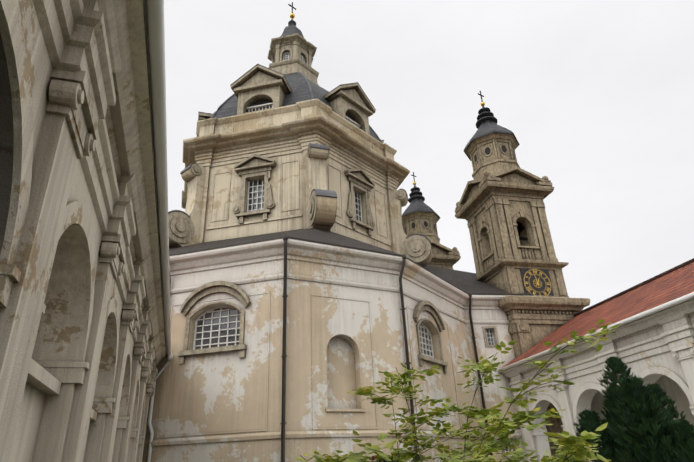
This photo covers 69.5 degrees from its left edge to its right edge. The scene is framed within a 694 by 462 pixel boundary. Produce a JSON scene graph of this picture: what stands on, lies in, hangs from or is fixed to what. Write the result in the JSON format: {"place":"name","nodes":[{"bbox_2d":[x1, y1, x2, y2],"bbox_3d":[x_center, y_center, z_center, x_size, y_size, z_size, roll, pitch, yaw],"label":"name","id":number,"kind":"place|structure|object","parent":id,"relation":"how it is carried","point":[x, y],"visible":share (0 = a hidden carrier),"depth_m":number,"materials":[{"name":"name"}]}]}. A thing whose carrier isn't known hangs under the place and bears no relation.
{"place":"outdoors","nodes":[
{"label":"outdoors","id":0,"kind":"place"},
{"bbox_2d":[142,239,524,461],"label":"wall","id":1,"kind":"structure","parent":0,"point":[218,394],"depth_m":17.38,"materials":[{"name":"beige paint"}]},
{"bbox_2d":[181,99,409,253],"bbox_3d":[-3.383,-0.269,29.913,12.852,8.440,14.840,5,-27,-16],"label":"drum","id":2,"kind":"object","parent":1,"relation":"on","point":[254,164],"visible":0.48,"depth_m":25.61,"materials":[{"name":"beige stone"}]},
{"bbox_2d":[197,64,383,142],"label":"church dome","id":3,"kind":"structure","parent":2,"relation":"on","point":[257,87],"depth_m":28.00,"materials":[{"name":"grey metal"}]},
{"bbox_2d":[267,2,318,85],"bbox_3d":[-3.982,-13.471,36.189,3.432,8.700,3.963,5,-27,-16],"label":"lantern","id":4,"kind":"object","parent":3,"relation":"on","point":[292,50],"visible":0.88,"depth_m":34.48,"materials":[{"name":"beige stone"}]},
{"bbox_2d":[168,143,431,266],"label":"scroll buttresses","id":5,"kind":"structure","parent":2,"relation":"attached to","point":[184,228],"depth_m":24.27,"materials":[{"name":"beige stone"}]},
{"bbox_2d":[147,235,492,461],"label":"rainwater pipes","id":6,"kind":"object","parent":1,"relation":"attached to","point":[284,355],"visible":0.67,"depth_m":16.96,"materials":[{"name":"metal"}]},
{"bbox_2d":[169,228,533,295],"bbox_3d":[-1.067,1.249,22.952,21.135,2.860,9.730,5,-27,-16],"label":"church lean-to roofs","id":7,"kind":"object","parent":1,"relation":"on","point":[465,282],"visible":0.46,"depth_m":21.48,"materials":[{"name":"grey metal"}]},
{"bbox_2d":[164,0,693,309],"label":"sky","id":8,"kind":"structure","parent":0,"point":[596,97],"materials":[{"name":"white"}]},
{"bbox_2d":[402,172,460,269],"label":"bell tower","id":9,"kind":"structure","parent":0,"point":[419,216],"depth_m":38.02,"materials":[{"name":"stone"}]},
{"bbox_2d":[497,258,693,461],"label":"cloister wing","id":10,"kind":"structure","parent":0,"point":[651,340],"depth_m":17.80,"materials":[{"name":"white paint"}]},
{"label":"ground","id":11,"kind":"structure","parent":0,"visible":0},
{"bbox_2d":[0,0,170,461],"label":"cloister arcade","id":12,"kind":"object","parent":11,"relation":"on","point":[85,336],"visible":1,"depth_m":4.99,"materials":[{"name":"paint"}]},
{"bbox_2d":[374,454,398,461],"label":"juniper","id":13,"kind":"object","parent":11,"relation":"on","point":[388,461],"visible":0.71,"depth_m":2.72,"materials":[{"name":"green plant"}]},
{"bbox_2d":[294,319,620,461],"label":"leafy tree","id":14,"kind":"object","parent":11,"relation":"on","point":[573,448],"visible":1,"depth_m":4.17,"materials":[{"name":"green plant"}]},
{"bbox_2d":[455,91,589,457],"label":"bell tower","id":15,"kind":"structure","parent":11,"relation":"on","point":[500,207],"depth_m":26.81,"materials":[{"name":"stone"}]},
{"bbox_2d":[573,356,687,461],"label":"conifer tree","id":16,"kind":"object","parent":11,"relation":"on","point":[589,420],"visible":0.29,"depth_m":7.17,"materials":[{"name":"green plant"}]},
{"bbox_2d":[613,375,693,461],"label":"conifer tree","id":17,"kind":"object","parent":11,"relation":"on","point":[652,432],"visible":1,"depth_m":4.85,"materials":[{"name":"green plant"}]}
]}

